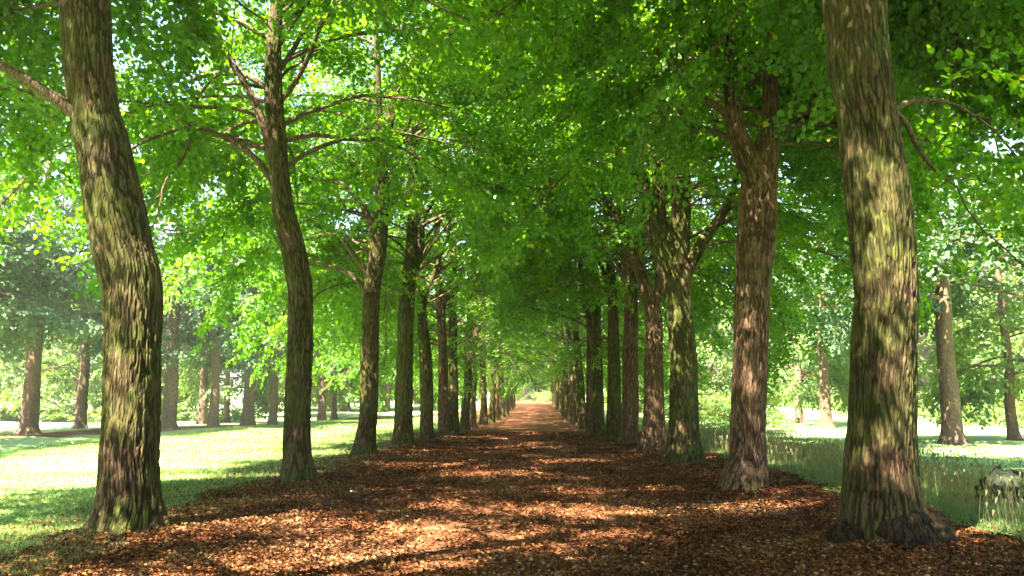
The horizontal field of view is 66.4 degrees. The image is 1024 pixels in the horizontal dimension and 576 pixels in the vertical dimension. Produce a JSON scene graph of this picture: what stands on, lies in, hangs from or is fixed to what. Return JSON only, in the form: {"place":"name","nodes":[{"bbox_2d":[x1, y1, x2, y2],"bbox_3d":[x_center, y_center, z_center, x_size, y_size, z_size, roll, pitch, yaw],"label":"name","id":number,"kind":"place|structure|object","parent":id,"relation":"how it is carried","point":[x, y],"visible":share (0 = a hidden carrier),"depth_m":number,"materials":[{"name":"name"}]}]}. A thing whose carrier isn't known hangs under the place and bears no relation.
{"place":"outdoors","nodes":[
{"label":"outdoors","id":0,"kind":"place"},
{"bbox_2d":[0,416,478,575],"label":"meadow grass","id":1,"kind":"structure","parent":0,"point":[36,531],"depth_m":11.44,"materials":[{"name":"plant"}]},
{"bbox_2d":[0,392,1023,575],"bbox_3d":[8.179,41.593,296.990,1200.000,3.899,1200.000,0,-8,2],"label":"ground","id":2,"kind":"structure","parent":0,"point":[60,432],"depth_m":21.45,"materials":[{"name":"plant"}]},
{"bbox_2d":[0,248,68,417],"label":"woodland tree","id":3,"kind":"object","parent":2,"relation":"on","point":[6,371],"visible":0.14,"depth_m":52.53,"materials":[{"name":"green plant"}]},
{"bbox_2d":[0,395,72,421],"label":"shrub","id":4,"kind":"object","parent":2,"relation":"on","point":[10,416],"visible":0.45,"depth_m":53.01,"materials":[{"name":"green plant"}]},
{"bbox_2d":[0,107,80,363],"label":"spruce tree","id":5,"kind":"object","parent":2,"relation":"on","point":[20,342],"visible":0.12,"depth_m":35.58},
{"bbox_2d":[1,241,95,402],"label":"woodland tree","id":6,"kind":"object","parent":2,"relation":"on","point":[55,372],"visible":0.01,"depth_m":75.10,"materials":[{"name":"green plant"}]},
{"bbox_2d":[0,48,103,347],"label":"spruce tree","id":7,"kind":"object","parent":2,"relation":"on","point":[54,317],"visible":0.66,"depth_m":29.77,"materials":[{"name":"plant"}]},
{"bbox_2d":[39,391,101,423],"bbox_3d":[-28.360,8.453,51.709,6.376,3.167,5.131,-1,-8,4],"label":"shrub","id":8,"kind":"object","parent":2,"relation":"on","point":[62,415],"visible":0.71,"depth_m":51.00,"materials":[{"name":"green plant"}]},
{"bbox_2d":[45,304,101,412],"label":"woodland tree","id":9,"kind":"object","parent":2,"relation":"on","point":[95,393],"visible":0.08,"depth_m":64.88,"materials":[{"name":"green plant"}]},
{"bbox_2d":[0,102,157,434],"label":"spruce tree","id":10,"kind":"object","parent":2,"relation":"on","point":[29,415],"visible":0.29,"depth_m":32.97,"materials":[{"name":"plant"}]},
{"bbox_2d":[0,226,164,413],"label":"woodland tree","id":11,"kind":"object","parent":2,"relation":"on","point":[48,387],"visible":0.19,"depth_m":51.76,"materials":[{"name":"green plant"}]},
{"bbox_2d":[0,196,164,428],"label":"spruce tree","id":12,"kind":"object","parent":2,"relation":"on","point":[80,419],"visible":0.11,"depth_m":39.02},
{"bbox_2d":[87,240,231,416],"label":"woodland tree","id":13,"kind":"object","parent":2,"relation":"on","point":[163,372],"visible":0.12,"depth_m":53.73,"materials":[{"name":"green plant"}]},
{"bbox_2d":[71,119,284,429],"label":"spruce tree","id":14,"kind":"object","parent":2,"relation":"on","point":[168,419],"visible":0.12,"depth_m":39.28,"materials":[{"name":"plant"}]},
{"bbox_2d":[160,397,197,420],"bbox_3d":[-23.886,8.974,54.728,4.713,2.888,5.856,2,-8,-14],"label":"shrub","id":15,"kind":"object","parent":2,"relation":"on","point":[185,415],"visible":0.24,"depth_m":54.20,"materials":[{"name":"green plant"}]},
{"bbox_2d":[0,416,437,529],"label":"dry meadow grass","id":16,"kind":"structure","parent":2,"relation":"on","point":[276,437],"depth_m":20.45,"materials":[{"name":"plant"}]},
{"bbox_2d":[161,226,282,423],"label":"spruce tree","id":17,"kind":"object","parent":2,"relation":"on","point":[201,417],"visible":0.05,"depth_m":47.91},
{"bbox_2d":[161,206,286,427],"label":"spruce tree","id":18,"kind":"object","parent":2,"relation":"on","point":[213,413],"visible":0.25,"depth_m":40.02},
{"bbox_2d":[177,275,283,421],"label":"woodland tree","id":19,"kind":"object","parent":2,"relation":"on","point":[228,387],"visible":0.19,"depth_m":51.21,"materials":[{"name":"green plant"}]},
{"bbox_2d":[186,389,283,421],"bbox_3d":[-18.193,8.354,51.767,7.546,3.758,6.073,-3,-9,21],"label":"shrub","id":20,"kind":"object","parent":2,"relation":"on","point":[236,415],"visible":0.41,"depth_m":51.23,"materials":[{"name":"green plant"}]},
{"bbox_2d":[161,158,340,425],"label":"spruce tree","id":21,"kind":"object","parent":2,"relation":"on","point":[247,417],"visible":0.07,"depth_m":42.88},
{"bbox_2d":[0,0,524,537],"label":"lime tree","id":22,"kind":"object","parent":2,"relation":"on","point":[130,274],"visible":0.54,"depth_m":9.35,"materials":[{"name":"green plant"}]},
{"bbox_2d":[192,270,338,424],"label":"spruce tree","id":23,"kind":"object","parent":2,"relation":"on","point":[273,414],"visible":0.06,"depth_m":44.13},
{"bbox_2d":[236,334,348,414],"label":"woodland tree","id":24,"kind":"object","parent":2,"relation":"on","point":[340,394],"visible":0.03,"depth_m":62.14,"materials":[{"name":"green plant"}]},
{"bbox_2d":[0,0,605,483],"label":"lime tree","id":25,"kind":"object","parent":2,"relation":"on","point":[212,138],"visible":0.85,"depth_m":15.22,"materials":[{"name":"green plant"}]},
{"bbox_2d":[269,299,383,420],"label":"spruce tree","id":26,"kind":"object","parent":2,"relation":"on","point":[321,414],"visible":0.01,"depth_m":53.77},
{"bbox_2d":[307,527,348,529],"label":"fallen twig","id":27,"kind":"object","parent":2,"relation":"on","point":[328,528],"visible":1,"depth_m":9.02,"materials":[{"name":"wood"}]},
{"bbox_2d":[311,334,389,419],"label":"woodland tree","id":28,"kind":"object","parent":2,"relation":"on","point":[332,394],"visible":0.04,"depth_m":57.25,"materials":[{"name":"green plant"}]},
{"bbox_2d":[314,359,394,411],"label":"woodland tree","id":29,"kind":"object","parent":2,"relation":"on","point":[346,400],"visible":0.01,"depth_m":72.06,"materials":[{"name":"green plant"}]},
{"bbox_2d":[333,325,382,411],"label":"spruce tree","id":30,"kind":"object","parent":2,"relation":"on","point":[347,408],"visible":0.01,"depth_m":71.55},
{"bbox_2d":[342,323,419,402],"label":"woodland tree","id":31,"kind":"object","parent":2,"relation":"on","point":[349,394],"visible":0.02,"depth_m":70.02,"materials":[{"name":"green plant"}]},
{"bbox_2d":[380,327,395,411],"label":"spruce tree","id":32,"kind":"object","parent":2,"relation":"on","point":[387,388],"visible":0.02,"depth_m":71.80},
{"bbox_2d":[143,0,652,456],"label":"lime tree","id":33,"kind":"object","parent":2,"relation":"on","point":[371,268],"visible":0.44,"depth_m":20.57,"materials":[{"name":"green plant"}]},
{"bbox_2d":[379,376,437,402],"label":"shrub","id":34,"kind":"object","parent":2,"relation":"on","point":[413,393],"visible":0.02,"depth_m":80.52,"materials":[{"name":"green plant"}]},
{"bbox_2d":[175,2,643,446],"bbox_3d":[-2.346,-4.175,25.151,15.720,18.543,11.232,0,-8,2],"label":"lime tree","id":35,"kind":"object","parent":2,"relation":"on","point":[414,256],"visible":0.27,"depth_m":23.84,"materials":[{"name":"green plant"}]},
{"bbox_2d":[1,428,835,575],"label":"grass tufts","id":36,"kind":"object","parent":2,"relation":"on","point":[299,505],"visible":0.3,"depth_m":11.89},
{"bbox_2d":[413,294,434,404],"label":"woodland tree","id":37,"kind":"object","parent":2,"relation":"on","point":[416,402],"depth_m":97.06,"materials":[{"name":"green plant"}]},
{"bbox_2d":[226,5,638,439],"bbox_3d":[-2.685,-4.107,29.313,15.324,19.604,11.222,0,-8,2],"label":"lime tree","id":38,"kind":"object","parent":2,"relation":"on","point":[426,429],"visible":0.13,"depth_m":27.97,"materials":[{"name":"green plant"}]},
{"bbox_2d":[263,4,602,435],"bbox_3d":[-2.740,-3.929,33.121,14.073,20.491,11.566,0,-8,2],"label":"lime tree","id":39,"kind":"object","parent":2,"relation":"on","point":[440,307],"visible":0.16,"depth_m":31.67,"materials":[{"name":"green plant"}]},
{"bbox_2d":[313,59,607,431],"bbox_3d":[-1.905,-2.515,36.695,13.505,18.618,11.690,-6,-10,35],"label":"lime tree","id":40,"kind":"object","parent":2,"relation":"on","point":[453,354],"visible":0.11,"depth_m":34.43,"materials":[{"name":"green plant"}]},
{"bbox_2d":[312,135,620,429],"bbox_3d":[-1.754,-2.393,39.575,15.797,19.209,12.501,-1,-8,9],"label":"lime tree","id":41,"kind":"object","parent":2,"relation":"on","point":[466,364],"visible":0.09,"depth_m":37.88,"materials":[{"name":"green plant"}]},
{"bbox_2d":[379,94,557,426],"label":"lime tree","id":42,"kind":"object","parent":2,"relation":"on","point":[473,417],"visible":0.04,"depth_m":41.63,"materials":[{"name":"green plant"}]},
{"bbox_2d":[383,151,583,422],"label":"lime tree","id":43,"kind":"object","parent":2,"relation":"on","point":[493,391],"visible":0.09,"depth_m":50.50,"materials":[{"name":"green plant"}]},
{"bbox_2d":[386,195,585,424],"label":"lime tree","id":44,"kind":"object","parent":2,"relation":"on","point":[483,419],"visible":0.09,"depth_m":45.95,"materials":[{"name":"green plant"}]},
{"bbox_2d":[416,204,577,419],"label":"lime tree","id":45,"kind":"object","parent":2,"relation":"on","point":[497,416],"visible":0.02,"depth_m":55.47,"materials":[{"name":"green plant"}]},
{"bbox_2d":[435,298,558,413],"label":"lime tree","id":46,"kind":"object","parent":2,"relation":"on","point":[508,378],"visible":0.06,"depth_m":66.07,"materials":[{"name":"green plant"}]},
{"bbox_2d":[434,226,569,416],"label":"lime tree","id":47,"kind":"object","parent":2,"relation":"on","point":[501,406],"visible":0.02,"depth_m":60.10,"materials":[{"name":"green plant"}]},
{"bbox_2d":[462,268,552,409],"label":"lime tree","id":48,"kind":"object","parent":2,"relation":"on","point":[511,402],"visible":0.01,"depth_m":77.96,"materials":[{"name":"green plant"}]},
{"bbox_2d":[0,431,1023,575],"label":"fallen leaves","id":49,"kind":"object","parent":2,"relation":"on","point":[968,540],"visible":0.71,"depth_m":9.11,"materials":[{"name":"brown plant"}]},
{"bbox_2d":[705,554,738,561],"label":"fallen twig","id":50,"kind":"object","parent":49,"relation":"on","point":[723,557],"visible":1,"depth_m":7.39,"materials":[{"name":"wood"}]},
{"bbox_2d":[768,510,805,514],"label":"fallen twig","id":51,"kind":"object","parent":49,"relation":"on","point":[784,512],"visible":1,"depth_m":10.05,"materials":[{"name":"wood"}]},
{"bbox_2d":[458,272,568,411],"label":"lime tree","id":52,"kind":"object","parent":2,"relation":"on","point":[510,410],"visible":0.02,"depth_m":72.43,"materials":[{"name":"green plant"}]},
{"bbox_2d":[504,389,526,400],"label":"shrub","id":53,"kind":"object","parent":2,"relation":"on","point":[519,396],"visible":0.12,"depth_m":120.39,"materials":[{"name":"green plant"}]},
{"bbox_2d":[505,337,549,407],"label":"lime tree","id":54,"kind":"object","parent":2,"relation":"on","point":[516,385],"visible":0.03,"depth_m":85.01,"materials":[{"name":"green plant"}]},
{"bbox_2d":[516,389,541,399],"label":"shrub","id":55,"kind":"object","parent":2,"relation":"on","point":[524,396],"visible":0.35,"depth_m":128.78,"materials":[{"name":"green plant"}]},
{"bbox_2d":[520,367,549,398],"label":"woodland tree","id":56,"kind":"object","parent":2,"relation":"on","point":[536,383],"visible":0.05,"depth_m":135.63,"materials":[{"name":"green plant"}]},
{"bbox_2d":[522,370,547,393],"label":"woodland tree","id":57,"kind":"object","parent":2,"relation":"on","point":[528,388],"visible":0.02,"depth_m":136.84,"materials":[{"name":"green plant"}]},
{"bbox_2d":[521,387,548,398],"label":"shrub","id":58,"kind":"object","parent":2,"relation":"on","point":[532,392],"visible":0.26,"depth_m":132.67,"materials":[{"name":"green plant"}]},
{"bbox_2d":[530,385,551,400],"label":"shrub","id":59,"kind":"object","parent":2,"relation":"on","point":[545,395],"visible":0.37,"depth_m":115.12,"materials":[{"name":"green plant"}]},
{"bbox_2d":[505,331,585,409],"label":"lime tree","id":60,"kind":"object","parent":2,"relation":"on","point":[555,382],"visible":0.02,"depth_m":76.92,"materials":[{"name":"green plant"}]},
{"bbox_2d":[515,358,584,405],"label":"lime tree","id":61,"kind":"object","parent":2,"relation":"on","point":[552,392],"visible":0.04,"depth_m":91.18,"materials":[{"name":"green plant"}]},
{"bbox_2d":[479,265,621,420],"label":"lime tree","id":62,"kind":"object","parent":2,"relation":"on","point":[566,392],"visible":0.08,"depth_m":54.56,"materials":[{"name":"green plant"}]},
{"bbox_2d":[465,204,643,422],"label":"lime tree","id":63,"kind":"object","parent":2,"relation":"on","point":[571,417],"visible":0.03,"depth_m":49.27,"materials":[{"name":"green plant"}]},
{"bbox_2d":[503,314,606,411],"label":"lime tree","id":64,"kind":"object","parent":2,"relation":"on","point":[547,384],"visible":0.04,"depth_m":71.81,"materials":[{"name":"green plant"}]},
{"bbox_2d":[505,307,607,417],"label":"lime tree","id":65,"kind":"object","parent":2,"relation":"on","point":[562,400],"visible":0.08,"depth_m":59.61,"materials":[{"name":"green plant"}]},
{"bbox_2d":[448,149,669,428],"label":"lime tree","id":66,"kind":"object","parent":2,"relation":"on","point":[577,362],"visible":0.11,"depth_m":40.83,"materials":[{"name":"green plant"}]},
{"bbox_2d":[536,340,585,407],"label":"lime tree","id":67,"kind":"object","parent":2,"relation":"on","point":[554,391],"visible":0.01,"depth_m":83.93,"materials":[{"name":"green plant"}]},
{"bbox_2d":[459,143,668,425],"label":"lime tree","id":68,"kind":"object","parent":2,"relation":"on","point":[575,395],"visible":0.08,"depth_m":44.57,"materials":[{"name":"green plant"}]},
{"bbox_2d":[434,130,716,431],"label":"lime tree","id":69,"kind":"object","parent":2,"relation":"on","point":[588,355],"visible":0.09,"depth_m":35.76,"materials":[{"name":"green plant"}]},
{"bbox_2d":[546,283,621,414],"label":"lime tree","id":70,"kind":"object","parent":2,"relation":"on","point":[560,385],"visible":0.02,"depth_m":65.13,"materials":[{"name":"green plant"}]},
{"bbox_2d":[444,152,728,435],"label":"lime tree","id":71,"kind":"object","parent":2,"relation":"on","point":[593,326],"visible":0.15,"depth_m":32.19,"materials":[{"name":"green plant"}]},
{"bbox_2d":[366,3,847,452],"bbox_3d":[3.653,-5.481,23.205,15.271,20.637,12.469,0,-8,2],"label":"lime tree","id":72,"kind":"object","parent":2,"relation":"on","point":[653,437],"visible":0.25,"depth_m":21.39,"materials":[{"name":"green plant"}]},
{"bbox_2d":[424,6,790,438],"bbox_3d":[3.413,-3.663,30.337,12.832,19.083,11.498,-2,-8,12],"label":"lime tree","id":73,"kind":"object","parent":2,"relation":"on","point":[613,417],"visible":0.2,"depth_m":28.46,"materials":[{"name":"green plant"}]},
{"bbox_2d":[418,2,841,443],"bbox_3d":[3.832,-4.404,27.163,14.331,19.647,10.195,0,-8,2],"label":"lime tree","id":74,"kind":"object","parent":2,"relation":"on","point":[628,428],"visible":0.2,"depth_m":26.04,"materials":[{"name":"green plant"}]},
{"bbox_2d":[639,392,643,412],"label":"shrub","id":75,"kind":"object","parent":2,"relation":"on","point":[641,406],"visible":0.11,"depth_m":69.07,"materials":[{"name":"green plant"}]},
{"bbox_2d":[643,395,709,417],"bbox_3d":[12.343,8.985,56.570,6.091,3.339,4.902,5,-9,-30],"label":"shrub","id":76,"kind":"object","parent":2,"relation":"on","point":[666,410],"visible":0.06,"depth_m":55.83,"materials":[{"name":"green plant"}]},
{"bbox_2d":[413,0,942,464],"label":"lime tree","id":77,"kind":"object","parent":2,"relation":"on","point":[676,259],"visible":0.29,"depth_m":18.22,"materials":[{"name":"green plant"}]},
{"bbox_2d":[638,226,732,403],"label":"woodland tree","id":78,"kind":"object","parent":2,"relation":"on","point":[728,339],"visible":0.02,"depth_m":63.20,"materials":[{"name":"green plant"}]},
{"bbox_2d":[668,311,732,397],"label":"woodland tree","id":79,"kind":"object","parent":2,"relation":"on","point":[729,351],"visible":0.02,"depth_m":68.58,"materials":[{"name":"green plant"}]},
{"bbox_2d":[400,0,1023,550],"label":"lime tree","id":80,"kind":"object","parent":2,"relation":"on","point":[866,48],"visible":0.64,"depth_m":10.11,"materials":[{"name":"green plant"}]},
{"bbox_2d":[642,282,781,418],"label":"woodland tree","id":81,"kind":"object","parent":2,"relation":"on","point":[712,363],"visible":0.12,"depth_m":53.45,"materials":[{"name":"green plant"}]},
{"bbox_2d":[698,389,730,420],"bbox_3d":[13.549,8.173,50.754,5.189,3.264,6.448,-1,-8,8],"label":"shrub","id":82,"kind":"object","parent":2,"relation":"on","point":[700,410],"visible":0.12,"depth_m":51.24,"materials":[{"name":"green plant"}]},
{"bbox_2d":[416,0,1023,492],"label":"lime tree","id":83,"kind":"object","parent":2,"relation":"on","point":[760,160],"visible":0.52,"depth_m":13.90,"materials":[{"name":"green plant"}]},
{"bbox_2d":[698,389,782,424],"bbox_3d":[12.772,7.440,44.704,5.372,3.302,6.675,-4,-9,26],"label":"shrub","id":84,"kind":"object","parent":2,"relation":"on","point":[704,415],"visible":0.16,"depth_m":45.27,"materials":[{"name":"green plant"}]},
{"bbox_2d":[699,388,796,428],"bbox_3d":[11.634,6.594,38.866,4.723,3.260,5.869,-3,-9,19],"label":"shrub","id":85,"kind":"object","parent":2,"relation":"on","point":[773,416],"visible":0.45,"depth_m":39.06,"materials":[{"name":"green plant"}]},
{"bbox_2d":[719,243,852,422],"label":"woodland tree","id":86,"kind":"object","parent":2,"relation":"on","point":[839,374],"visible":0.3,"depth_m":45.29,"materials":[{"name":"green plant"}]},
{"bbox_2d":[772,388,818,407],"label":"shrub","id":87,"kind":"object","parent":2,"relation":"on","point":[793,401],"visible":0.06,"depth_m":85.14,"materials":[{"name":"green plant"}]},
{"bbox_2d":[781,337,818,397],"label":"woodland tree","id":88,"kind":"object","parent":2,"relation":"on","point":[803,363],"visible":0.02,"depth_m":92.96,"materials":[{"name":"green plant"}]},
{"bbox_2d":[792,389,832,408],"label":"shrub","id":89,"kind":"object","parent":2,"relation":"on","point":[808,405],"visible":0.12,"depth_m":81.17,"materials":[{"name":"green plant"}]},
{"bbox_2d":[817,387,841,412],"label":"shrub","id":90,"kind":"object","parent":2,"relation":"on","point":[833,399],"visible":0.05,"depth_m":72.15,"materials":[{"name":"green plant"}]},
{"bbox_2d":[640,417,1023,535],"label":"seed stalks","id":91,"kind":"object","parent":2,"relation":"on","point":[710,434],"visible":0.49,"depth_m":14.24,"materials":[{"name":"green plant"}]},
{"bbox_2d":[819,401,847,417],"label":"shrub","id":92,"kind":"object","parent":2,"relation":"on","point":[839,414],"visible":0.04,"depth_m":60.35,"materials":[{"name":"green plant"}]},
{"bbox_2d":[769,172,921,428],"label":"tree","id":93,"kind":"object","parent":2,"relation":"on","point":[826,420],"visible":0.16,"depth_m":39.19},
{"bbox_2d":[788,84,1023,444],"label":"tree","id":94,"kind":"object","parent":2,"relation":"on","point":[951,431],"visible":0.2,"depth_m":25.35,"materials":[{"name":"plant"}]},
{"bbox_2d":[917,393,936,417],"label":"shrub","id":95,"kind":"object","parent":2,"relation":"on","point":[922,405],"visible":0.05,"depth_m":55.84,"materials":[{"name":"green plant"}]},
{"bbox_2d":[918,403,970,420],"bbox_3d":[28.682,8.455,51.391,5.768,2.904,4.642,-6,-10,37],"label":"shrub","id":96,"kind":"object","parent":2,"relation":"on","point":[924,413],"visible":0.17,"depth_m":51.91,"materials":[{"name":"green plant"}]},
{"bbox_2d":[918,314,971,409],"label":"woodland tree","id":97,"kind":"object","parent":2,"relation":"on","point":[923,355],"visible":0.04,"depth_m":66.67,"materials":[{"name":"green plant"}]},
{"bbox_2d":[917,215,1007,404],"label":"woodland tree","id":98,"kind":"object","parent":2,"relation":"on","point":[924,345],"visible":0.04,"depth_m":60.64,"materials":[{"name":"green plant"}]},
{"bbox_2d":[918,145,1023,440],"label":"woodland tree","id":99,"kind":"object","parent":2,"relation":"on","point":[977,390],"visible":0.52,"depth_m":28.50,"materials":[{"name":"green plant"}]},
{"bbox_2d":[932,211,1023,410],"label":"woodland tree","id":100,"kind":"object","parent":2,"relation":"on","point":[975,361],"visible":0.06,"depth_m":53.66,"materials":[{"name":"green plant"}]},
{"bbox_2d":[962,386,1023,427],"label":"shrub","id":101,"kind":"object","parent":2,"relation":"on","point":[999,412],"visible":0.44,"depth_m":40.79,"materials":[{"name":"green plant"}]},
{"bbox_2d":[962,400,1023,424],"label":"shrub","id":102,"kind":"object","parent":2,"relation":"on","point":[1002,406],"visible":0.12,"depth_m":46.45,"materials":[{"name":"green plant"}]},
{"bbox_2d":[974,464,1023,507],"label":"boulder","id":103,"kind":"object","parent":2,"relation":"on","point":[1005,475],"visible":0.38,"depth_m":11.21,"materials":[{"name":"stone"}]},
{"bbox_2d":[975,236,1023,407],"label":"woodland tree","id":104,"kind":"object","parent":2,"relation":"on","point":[1017,342],"visible":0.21,"depth_m":47.15,"materials":[{"name":"green plant"}]},
{"bbox_2d":[979,266,1023,318],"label":"woodland tree","id":105,"kind":"object","parent":2,"relation":"on","point":[1004,280],"visible":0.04,"depth_m":65.21,"materials":[{"name":"green plant"}]},
{"bbox_2d":[1,0,1023,391],"label":"sky","id":106,"kind":"structure","parent":0,"point":[992,147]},
{"bbox_2d":[334,400,723,575],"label":"path","id":107,"kind":"structure","parent":0,"point":[531,416],"depth_m":9.96,"materials":[{"name":"soil"}]},
{"bbox_2d":[604,417,1023,575],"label":"verge grass","id":108,"kind":"structure","parent":0,"point":[941,502],"depth_m":16.18,"materials":[{"name":"plant"}]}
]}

